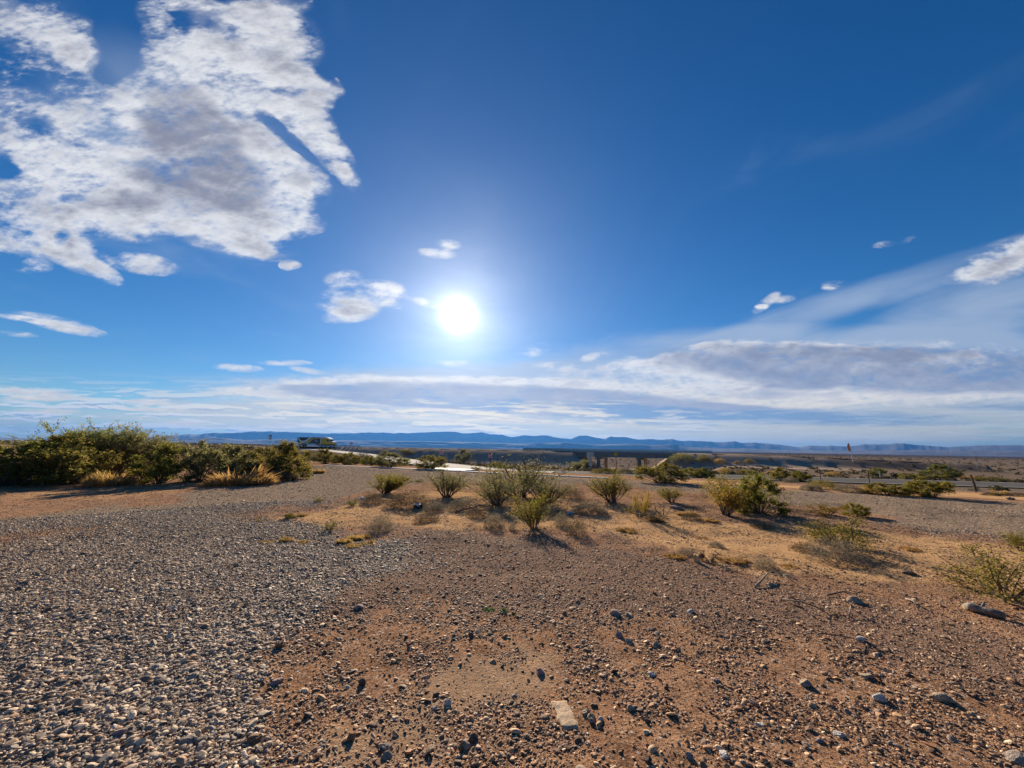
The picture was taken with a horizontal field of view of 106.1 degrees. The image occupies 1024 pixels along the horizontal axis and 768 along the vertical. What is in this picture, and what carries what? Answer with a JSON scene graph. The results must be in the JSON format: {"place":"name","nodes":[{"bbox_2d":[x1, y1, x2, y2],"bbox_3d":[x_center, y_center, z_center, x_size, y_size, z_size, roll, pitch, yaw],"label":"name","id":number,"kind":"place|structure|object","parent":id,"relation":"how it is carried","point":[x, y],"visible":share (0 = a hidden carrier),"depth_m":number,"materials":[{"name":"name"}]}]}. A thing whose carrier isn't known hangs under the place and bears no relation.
{"place":"outdoors","nodes":[
{"label":"outdoors","id":0,"kind":"place"},
{"bbox_2d":[30,441,547,450],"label":"highway","id":1,"kind":"structure","parent":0,"point":[423,448],"depth_m":163.27,"materials":[{"name":"asphalt"}]},
{"bbox_2d":[297,437,336,446],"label":"semi truck","id":2,"kind":"object","parent":1,"relation":"on","point":[314,441],"visible":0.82,"depth_m":171.98,"materials":[{"name":"white metal"}]},
{"bbox_2d":[0,440,1023,767],"bbox_3d":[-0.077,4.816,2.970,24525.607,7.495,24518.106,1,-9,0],"label":"ground","id":3,"kind":"structure","parent":0,"point":[476,684],"depth_m":3.76,"materials":[{"name":"soil"}]},
{"bbox_2d":[0,433,82,483],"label":"desert shrub","id":4,"kind":"object","parent":3,"relation":"on","point":[58,437],"visible":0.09,"depth_m":15.24,"materials":[{"name":"green plant"}]},
{"bbox_2d":[0,439,94,485],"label":"desert shrub","id":5,"kind":"object","parent":3,"relation":"on","point":[5,476],"visible":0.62,"depth_m":13.66,"materials":[{"name":"green plant"}]},
{"bbox_2d":[1,436,126,484],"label":"desert shrub","id":6,"kind":"object","parent":3,"relation":"on","point":[77,459],"visible":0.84,"depth_m":14.06,"materials":[{"name":"green plant"}]},
{"bbox_2d":[0,417,177,477],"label":"feathery shrub","id":7,"kind":"object","parent":3,"relation":"on","point":[106,436],"visible":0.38,"depth_m":16.62,"materials":[{"name":"green plant"}]},
{"bbox_2d":[73,468,143,486],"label":"dry bush","id":8,"kind":"object","parent":3,"relation":"on","point":[100,479],"visible":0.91,"depth_m":13.86,"materials":[{"name":"beige plant"}]},
{"bbox_2d":[112,728,127,736],"bbox_3d":[-2.177,1.935,2.135,0.062,0.042,0.069,8,-12,-35],"label":"rock","id":9,"kind":"object","parent":3,"relation":"on","point":[118,732],"visible":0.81,"depth_m":2.13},
{"bbox_2d":[83,421,184,476],"bbox_3d":[-18.196,3.079,18.004,4.536,2.660,4.138,7,-11,-31],"label":"feathery shrub","id":10,"kind":"object","parent":3,"relation":"on","point":[133,449],"visible":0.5,"depth_m":17.63,"materials":[{"name":"green plant"}]},
{"bbox_2d":[123,441,188,484],"bbox_3d":[-13.915,3.126,15.180,1.833,1.712,2.355,1,-5,-17],"label":"desert shrub","id":11,"kind":"object","parent":3,"relation":"on","point":[160,471],"visible":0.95,"depth_m":14.81,"materials":[{"name":"green plant"}]},
{"bbox_2d":[179,733,197,743],"bbox_3d":[-1.754,1.936,2.092,0.088,0.050,0.084,1,-9,0],"label":"rock","id":12,"kind":"object","parent":3,"relation":"on","point":[191,738],"visible":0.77,"depth_m":2.08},
{"bbox_2d":[170,438,233,482],"bbox_3d":[-13.060,3.253,16.309,2.290,1.948,2.238,-1,-10,9],"label":"desert shrub","id":13,"kind":"object","parent":3,"relation":"on","point":[194,463],"visible":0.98,"depth_m":16.00,"materials":[{"name":"green plant"}]},
{"bbox_2d":[191,462,282,486],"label":"dry bush","id":14,"kind":"object","parent":3,"relation":"on","point":[255,477],"visible":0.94,"depth_m":14.66,"materials":[{"name":"beige plant"}]},
{"bbox_2d":[206,443,268,478],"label":"desert shrub","id":15,"kind":"object","parent":3,"relation":"on","point":[233,452],"visible":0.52,"depth_m":17.55,"materials":[{"name":"green plant"}]},
{"bbox_2d":[246,733,263,745],"bbox_3d":[-1.399,1.946,2.102,0.089,0.047,0.060,7,-11,-34],"label":"rock","id":16,"kind":"object","parent":3,"relation":"on","point":[254,739],"visible":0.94,"depth_m":2.10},
{"bbox_2d":[237,446,295,477],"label":"desert shrub","id":17,"kind":"object","parent":3,"relation":"on","point":[263,454],"visible":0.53,"depth_m":18.32,"materials":[{"name":"green plant"}]},
{"bbox_2d":[270,677,283,685],"bbox_3d":[-1.601,2.027,2.616,0.057,0.050,0.082,-1,-10,13],"label":"rock","id":18,"kind":"object","parent":3,"relation":"on","point":[276,681],"visible":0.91,"depth_m":2.60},
{"bbox_2d":[261,470,297,480],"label":"desert shrub","id":19,"kind":"object","parent":3,"relation":"on","point":[283,474],"visible":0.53,"depth_m":17.13,"materials":[{"name":"green plant"}]},
{"bbox_2d":[265,439,315,479],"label":"desert shrub","id":20,"kind":"object","parent":3,"relation":"on","point":[286,448],"visible":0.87,"depth_m":18.27,"materials":[{"name":"green plant"}]},
{"bbox_2d":[309,448,337,463],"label":"desert shrub","id":21,"kind":"object","parent":3,"relation":"on","point":[324,454],"visible":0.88,"depth_m":36.90,"materials":[{"name":"green plant"}]},
{"bbox_2d":[335,537,353,543],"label":"grass tuft","id":22,"kind":"object","parent":3,"relation":"on","point":[342,540],"visible":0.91,"depth_m":6.32,"materials":[{"name":"yellow plant"}]},
{"bbox_2d":[332,452,364,464],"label":"desert shrub","id":23,"kind":"object","parent":3,"relation":"on","point":[344,457],"visible":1,"depth_m":36.05,"materials":[{"name":"green plant"}]},
{"bbox_2d":[347,532,369,539],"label":"grass tuft","id":24,"kind":"object","parent":3,"relation":"on","point":[356,537],"visible":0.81,"depth_m":6.64,"materials":[{"name":"yellow plant"}]},
{"bbox_2d":[361,456,377,465],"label":"desert shrub","id":25,"kind":"object","parent":3,"relation":"on","point":[369,462],"visible":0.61,"depth_m":37.77,"materials":[{"name":"green plant"}]},
{"bbox_2d":[360,491,383,503],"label":"dry bush","id":26,"kind":"object","parent":3,"relation":"on","point":[371,497],"visible":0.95,"depth_m":10.73,"materials":[{"name":"brown plant"}]},
{"bbox_2d":[366,511,395,532],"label":"dry bush","id":27,"kind":"object","parent":3,"relation":"on","point":[386,528],"visible":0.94,"depth_m":7.32,"materials":[{"name":"brown plant"}]},
{"bbox_2d":[363,471,413,492],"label":"desert shrub","id":28,"kind":"object","parent":3,"relation":"on","point":[395,483],"visible":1,"depth_m":12.90,"materials":[{"name":"green plant"}]},
{"bbox_2d":[368,452,413,467],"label":"desert shrub","id":29,"kind":"object","parent":3,"relation":"on","point":[393,463],"visible":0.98,"depth_m":30.85,"materials":[{"name":"green plant"}]},
{"bbox_2d":[379,489,432,509],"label":"dry bush","id":30,"kind":"object","parent":3,"relation":"on","point":[406,496],"visible":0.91,"depth_m":10.41,"materials":[{"name":"brown plant"}]},
{"bbox_2d":[261,446,555,472],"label":"exit ramp","id":31,"kind":"structure","parent":3,"relation":"on","point":[450,465],"depth_m":61.42,"materials":[{"name":"asphalt"}]},
{"bbox_2d":[412,513,438,524],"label":"dry bush","id":32,"kind":"object","parent":3,"relation":"on","point":[425,518],"visible":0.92,"depth_m":8.30,"materials":[{"name":"brown plant"}]},
{"bbox_2d":[413,454,448,468],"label":"desert shrub","id":33,"kind":"object","parent":3,"relation":"on","point":[429,464],"visible":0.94,"depth_m":27.97,"materials":[{"name":"green plant"}]},
{"bbox_2d":[423,500,445,512],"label":"dry bush","id":34,"kind":"object","parent":3,"relation":"on","point":[435,506],"visible":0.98,"depth_m":9.72,"materials":[{"name":"brown plant"}]},
{"bbox_2d":[418,466,474,497],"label":"creosote bush","id":35,"kind":"object","parent":3,"relation":"on","point":[448,486],"visible":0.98,"depth_m":12.16,"materials":[{"name":"green plant"}]},
{"bbox_2d":[454,449,471,461],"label":"desert shrub","id":36,"kind":"object","parent":3,"relation":"on","point":[467,456],"visible":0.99,"depth_m":133.09,"materials":[{"name":"green plant"}]},
{"bbox_2d":[446,496,481,511],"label":"dry bush","id":37,"kind":"object","parent":3,"relation":"on","point":[460,504],"visible":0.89,"depth_m":9.89,"materials":[{"name":"brown plant"}]},
{"bbox_2d":[326,465,607,477],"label":"kerb","id":38,"kind":"structure","parent":3,"relation":"on","point":[466,471],"depth_m":25.83,"materials":[{"name":"concrete"}]},
{"bbox_2d":[468,732,477,742],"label":"rock","id":39,"kind":"object","parent":3,"relation":"on","point":[473,736],"visible":0.91,"depth_m":2.13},
{"bbox_2d":[465,508,487,518],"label":"dry bush","id":40,"kind":"object","parent":3,"relation":"on","point":[472,514],"visible":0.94,"depth_m":8.79,"materials":[{"name":"brown plant"}]},
{"bbox_2d":[458,474,527,505],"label":"creosote bush","id":41,"kind":"object","parent":3,"relation":"on","point":[495,493],"visible":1,"depth_m":10.58,"materials":[{"name":"green plant"}]},
{"bbox_2d":[484,512,505,527],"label":"dry bush","id":42,"kind":"object","parent":3,"relation":"on","point":[486,522],"visible":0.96,"depth_m":7.96,"materials":[{"name":"brown plant"}]},
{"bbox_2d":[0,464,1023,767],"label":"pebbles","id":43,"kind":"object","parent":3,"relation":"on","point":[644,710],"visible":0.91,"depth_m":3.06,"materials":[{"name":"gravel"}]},
{"bbox_2d":[0,466,1023,767],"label":"gravel","id":44,"kind":"structure","parent":3,"relation":"on","point":[110,720],"depth_m":3.40,"materials":[{"name":"gravel"}]},
{"bbox_2d":[0,440,1023,490],"bbox_3d":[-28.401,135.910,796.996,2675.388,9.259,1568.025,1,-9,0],"label":"scrub","id":45,"kind":"object","parent":3,"relation":"on","point":[996,488],"visible":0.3,"depth_m":84.55,"materials":[{"name":"plant"}]},
{"bbox_2d":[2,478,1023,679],"bbox_3d":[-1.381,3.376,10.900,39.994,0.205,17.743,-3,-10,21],"label":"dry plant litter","id":46,"kind":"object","parent":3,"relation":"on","point":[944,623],"visible":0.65,"depth_m":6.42,"materials":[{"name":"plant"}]},
{"bbox_2d":[469,452,582,496],"bbox_3d":[0.043,3.084,13.015,4.144,1.508,3.769,-10,-11,35],"label":"creosote bush","id":47,"kind":"object","parent":3,"relation":"on","point":[531,476],"visible":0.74,"depth_m":12.70,"materials":[{"name":"green plant"}]},
{"bbox_2d":[508,489,556,529],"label":"creosote bush","id":48,"kind":"object","parent":3,"relation":"on","point":[534,512],"visible":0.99,"depth_m":7.87,"materials":[{"name":"green plant"}]},
{"bbox_2d":[515,476,583,504],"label":"creosote bush","id":49,"kind":"object","parent":3,"relation":"on","point":[543,487],"visible":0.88,"depth_m":10.87,"materials":[{"name":"green plant"}]},
{"bbox_2d":[539,503,568,517],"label":"dry bush","id":50,"kind":"object","parent":3,"relation":"on","point":[556,510],"visible":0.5,"depth_m":9.39,"materials":[{"name":"brown plant"}]},
{"bbox_2d":[552,510,571,525],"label":"dry bush","id":51,"kind":"object","parent":3,"relation":"on","point":[559,519],"visible":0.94,"depth_m":8.19,"materials":[{"name":"brown plant"}]},
{"bbox_2d":[551,700,577,729],"bbox_3d":[0.317,2.012,2.348,0.131,0.018,0.272,2,-10,-7],"label":"stone slab","id":52,"kind":"object","parent":3,"relation":"on","point":[565,719],"depth_m":2.32,"materials":[{"name":"stone"}]},
{"bbox_2d":[559,486,587,498],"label":"dry bush","id":53,"kind":"object","parent":3,"relation":"on","point":[574,493],"visible":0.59,"depth_m":12.40,"materials":[{"name":"brown plant"}]},
{"bbox_2d":[564,517,588,536],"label":"dry bush","id":54,"kind":"object","parent":3,"relation":"on","point":[576,528],"visible":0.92,"depth_m":7.21,"materials":[{"name":"brown plant"}]},
{"bbox_2d":[570,500,607,515],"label":"dry bush","id":55,"kind":"object","parent":3,"relation":"on","point":[595,505],"visible":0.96,"depth_m":9.83,"materials":[{"name":"brown plant"}]},
{"bbox_2d":[590,467,615,473],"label":"desert shrub","id":56,"kind":"object","parent":3,"relation":"on","point":[604,470],"visible":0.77,"depth_m":46.91,"materials":[{"name":"green plant"}]},
{"bbox_2d":[580,467,636,502],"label":"creosote bush","id":57,"kind":"object","parent":3,"relation":"on","point":[612,485],"visible":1,"depth_m":11.69,"materials":[{"name":"green plant"}]},
{"bbox_2d":[523,448,711,468],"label":"overpass bridge","id":58,"kind":"structure","parent":3,"relation":"on","point":[638,455],"depth_m":133.49,"materials":[{"name":"concrete"}]},
{"bbox_2d":[615,527,637,533],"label":"grass tuft","id":59,"kind":"object","parent":3,"relation":"on","point":[621,529],"visible":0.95,"depth_m":7.86,"materials":[{"name":"yellow plant"}]},
{"bbox_2d":[620,489,653,516],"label":"creosote bush","id":60,"kind":"object","parent":3,"relation":"on","point":[643,510],"visible":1,"depth_m":9.31,"materials":[{"name":"green plant"}]},
{"bbox_2d":[645,515,664,522],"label":"grass tuft","id":61,"kind":"object","parent":3,"relation":"on","point":[652,519],"visible":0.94,"depth_m":8.89,"materials":[{"name":"brown plant"}]},
{"bbox_2d":[630,461,692,483],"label":"desert shrub","id":62,"kind":"object","parent":3,"relation":"on","point":[661,474],"visible":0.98,"depth_m":19.45,"materials":[{"name":"green plant"}]},
{"bbox_2d":[654,486,687,501],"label":"creosote bush","id":63,"kind":"object","parent":3,"relation":"on","point":[666,495],"visible":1,"depth_m":11.79,"materials":[{"name":"green plant"}]},
{"bbox_2d":[663,551,687,560],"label":"grass tuft","id":64,"kind":"object","parent":3,"relation":"on","point":[676,556],"visible":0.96,"depth_m":5.79,"materials":[{"name":"yellow plant"}]},
{"bbox_2d":[665,453,693,461],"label":"desert shrub","id":65,"kind":"object","parent":3,"relation":"on","point":[685,456],"visible":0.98,"depth_m":116.50,"materials":[{"name":"green plant"}]},
{"bbox_2d":[674,547,697,555],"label":"dry bush","id":66,"kind":"object","parent":3,"relation":"on","point":[684,551],"visible":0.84,"depth_m":6.04,"materials":[{"name":"brown plant"}]},
{"bbox_2d":[680,511,700,520],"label":"dry bush","id":67,"kind":"object","parent":3,"relation":"on","point":[692,515],"visible":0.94,"depth_m":9.10,"materials":[{"name":"brown plant"}]},
{"bbox_2d":[683,467,707,477],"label":"desert shrub","id":68,"kind":"object","parent":3,"relation":"on","point":[696,472],"visible":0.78,"depth_m":40.23,"materials":[{"name":"green plant"}]},
{"bbox_2d":[699,467,715,477],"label":"desert shrub","id":69,"kind":"object","parent":3,"relation":"on","point":[708,474],"visible":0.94,"depth_m":39.57,"materials":[{"name":"green plant"}]},
{"bbox_2d":[698,547,725,564],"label":"dead bush","id":70,"kind":"object","parent":3,"relation":"on","point":[712,559],"visible":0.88,"depth_m":5.67,"materials":[{"name":"brown plant"}]},
{"bbox_2d":[694,476,754,515],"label":"creosote bush","id":71,"kind":"object","parent":3,"relation":"on","point":[730,502],"visible":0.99,"depth_m":9.76,"materials":[{"name":"green plant"}]},
{"bbox_2d":[718,556,752,563],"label":"grass tuft","id":72,"kind":"object","parent":3,"relation":"on","point":[740,561],"visible":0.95,"depth_m":5.66,"materials":[{"name":"beige plant"}]},
{"bbox_2d":[699,470,796,498],"bbox_3d":[7.280,3.290,12.341,2.780,1.019,2.018,-3,-10,21],"label":"creosote bush","id":73,"kind":"object","parent":3,"relation":"on","point":[729,482],"visible":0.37,"depth_m":12.44,"materials":[{"name":"green plant"}]},
{"bbox_2d":[723,473,793,516],"bbox_3d":[6.553,2.952,10.387,1.546,1.114,1.398,-6,-9,14],"label":"desert shrub","id":74,"kind":"object","parent":3,"relation":"on","point":[755,498],"visible":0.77,"depth_m":10.11,"materials":[{"name":"green plant"}]},
{"bbox_2d":[749,521,775,529],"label":"dry bush","id":75,"kind":"object","parent":3,"relation":"on","point":[761,525],"visible":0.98,"depth_m":8.41,"materials":[{"name":"brown plant"}]},
{"bbox_2d":[753,554,778,570],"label":"dry bush","id":76,"kind":"object","parent":3,"relation":"on","point":[772,566],"visible":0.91,"depth_m":5.38,"materials":[{"name":"brown plant"}]},
{"bbox_2d":[754,570,797,587],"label":"fallen branch","id":77,"kind":"object","parent":3,"relation":"on","point":[760,581],"visible":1,"depth_m":4.80,"materials":[{"name":"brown wood"}]},
{"bbox_2d":[769,467,789,479],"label":"desert shrub","id":78,"kind":"object","parent":3,"relation":"on","point":[773,474],"visible":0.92,"depth_m":38.41,"materials":[{"name":"green plant"}]},
{"bbox_2d":[789,470,814,481],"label":"desert shrub","id":79,"kind":"object","parent":3,"relation":"on","point":[803,477],"visible":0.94,"depth_m":36.06,"materials":[{"name":"green plant"}]},
{"bbox_2d":[787,541,821,553],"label":"dry bush","id":80,"kind":"object","parent":3,"relation":"on","point":[799,545],"visible":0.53,"depth_m":6.47,"materials":[{"name":"brown plant"}]},
{"bbox_2d":[799,678,812,686],"bbox_3d":[2.056,2.101,2.697,0.085,0.053,0.070,1,-9,0],"label":"rock","id":81,"kind":"object","parent":3,"relation":"on","point":[803,682],"visible":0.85,"depth_m":2.68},
{"bbox_2d":[783,598,837,615],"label":"fallen branch","id":82,"kind":"object","parent":3,"relation":"on","point":[808,604],"visible":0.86,"depth_m":4.00,"materials":[{"name":"wood"}]},
{"bbox_2d":[806,479,839,490],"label":"desert shrub","id":83,"kind":"object","parent":3,"relation":"on","point":[825,482],"visible":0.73,"depth_m":18.02,"materials":[{"name":"green plant"}]},
{"bbox_2d":[795,502,850,516],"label":"creosote bush","id":84,"kind":"object","parent":3,"relation":"on","point":[826,509],"visible":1,"depth_m":9.99,"materials":[{"name":"green plant"}]},
{"bbox_2d":[798,534,875,568],"bbox_3d":[4.895,2.518,5.809,0.891,0.470,0.864,4,-10,-19],"label":"dry bush","id":85,"kind":"object","parent":3,"relation":"on","point":[833,549],"visible":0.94,"depth_m":5.75,"materials":[{"name":"brown plant"}]},
{"bbox_2d":[793,512,897,555],"bbox_3d":[5.614,2.536,6.611,1.305,0.598,1.633,-6,-8,35],"label":"creosote bush","id":86,"kind":"object","parent":3,"relation":"on","point":[845,531],"visible":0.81,"depth_m":6.52,"materials":[{"name":"green plant"}]},
{"bbox_2d":[832,484,864,493],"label":"dry bush","id":87,"kind":"object","parent":3,"relation":"on","point":[841,488],"visible":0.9,"depth_m":16.41,"materials":[{"name":"beige plant"}]},
{"bbox_2d":[846,596,862,603],"bbox_3d":[3.719,2.361,4.176,0.144,0.100,0.120,-7,-12,40],"label":"rock","id":88,"kind":"object","parent":3,"relation":"on","point":[851,599],"visible":0.73,"depth_m":4.17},
{"bbox_2d":[840,502,871,516],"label":"desert shrub","id":89,"kind":"object","parent":3,"relation":"on","point":[858,506],"visible":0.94,"depth_m":10.02,"materials":[{"name":"green plant"}]},
{"bbox_2d":[857,485,881,494],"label":"dry bush","id":90,"kind":"object","parent":3,"relation":"on","point":[863,488],"visible":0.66,"depth_m":15.84,"materials":[{"name":"brown plant"}]},
{"bbox_2d":[866,467,887,475],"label":"desert shrub","id":91,"kind":"object","parent":3,"relation":"on","point":[876,471],"visible":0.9,"depth_m":71.19,"materials":[{"name":"green plant"}]},
{"bbox_2d":[872,693,887,702],"bbox_3d":[2.435,2.085,2.541,0.085,0.066,0.062,5,-10,-21],"label":"rock","id":92,"kind":"object","parent":3,"relation":"on","point":[879,697],"visible":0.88,"depth_m":2.54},
{"bbox_2d":[857,482,917,495],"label":"desert shrub","id":93,"kind":"object","parent":3,"relation":"on","point":[892,491],"visible":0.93,"depth_m":15.28,"materials":[{"name":"green plant"}]},
{"bbox_2d":[897,545,922,551],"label":"grass tuft","id":94,"kind":"object","parent":3,"relation":"on","point":[911,549],"visible":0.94,"depth_m":6.38,"materials":[{"name":"beige plant"}]},
{"bbox_2d":[902,475,959,496],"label":"desert shrub","id":95,"kind":"object","parent":3,"relation":"on","point":[936,488],"visible":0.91,"depth_m":14.77,"materials":[{"name":"green plant"}]},
{"bbox_2d":[915,463,964,480],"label":"desert shrub","id":96,"kind":"object","parent":3,"relation":"on","point":[944,475],"visible":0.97,"depth_m":61.30,"materials":[{"name":"green plant"}]},
{"bbox_2d":[930,692,955,702],"bbox_3d":[2.834,2.071,2.543,0.116,0.064,0.100,1,-9,0],"label":"rock","id":97,"kind":"object","parent":3,"relation":"on","point":[940,697],"visible":0.97,"depth_m":2.52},
{"bbox_2d":[923,537,1023,603],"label":"creosote bush","id":98,"kind":"object","parent":3,"relation":"on","point":[995,574],"visible":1,"depth_m":4.31,"materials":[{"name":"green plant"}]},
{"bbox_2d":[962,601,1005,619],"bbox_3d":[4.770,2.269,3.898,0.112,0.117,0.297,4,-10,-17],"label":"log","id":99,"kind":"object","parent":3,"relation":"on","point":[981,609],"visible":1,"depth_m":3.87,"materials":[{"name":"grey wood"}]},
{"bbox_2d":[973,476,1014,481],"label":"desert shrub","id":100,"kind":"object","parent":3,"relation":"on","point":[991,478],"visible":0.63,"depth_m":60.11,"materials":[{"name":"green plant"}]},
{"bbox_2d":[997,530,1023,551],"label":"creosote bush","id":101,"kind":"object","parent":3,"relation":"on","point":[1015,540],"visible":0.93,"depth_m":6.61,"materials":[{"name":"green plant"}]},
{"bbox_2d":[1002,750,1023,766],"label":"rock","id":102,"kind":"object","parent":3,"relation":"on","point":[1017,756],"visible":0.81,"depth_m":2.05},
{"bbox_2d":[0,431,1023,450],"bbox_3d":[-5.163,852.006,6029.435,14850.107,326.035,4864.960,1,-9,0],"label":"mountains","id":103,"kind":"structure","parent":0,"point":[481,437],"depth_m":7024.32,"materials":[{"name":"stone"}]},
{"bbox_2d":[0,0,1023,446],"label":"sky","id":104,"kind":"structure","parent":0,"point":[796,223],"materials":[{"name":"blue"}]},
{"bbox_2d":[143,438,1023,456],"bbox_3d":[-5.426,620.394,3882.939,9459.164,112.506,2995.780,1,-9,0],"label":"hills","id":105,"kind":"structure","parent":0,"point":[1016,453],"depth_m":4576.81,"materials":[{"name":"stone"}]},
{"bbox_2d":[552,471,1023,487],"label":"road","id":106,"kind":"structure","parent":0,"point":[961,483],"depth_m":38.38,"materials":[{"name":"asphalt"}]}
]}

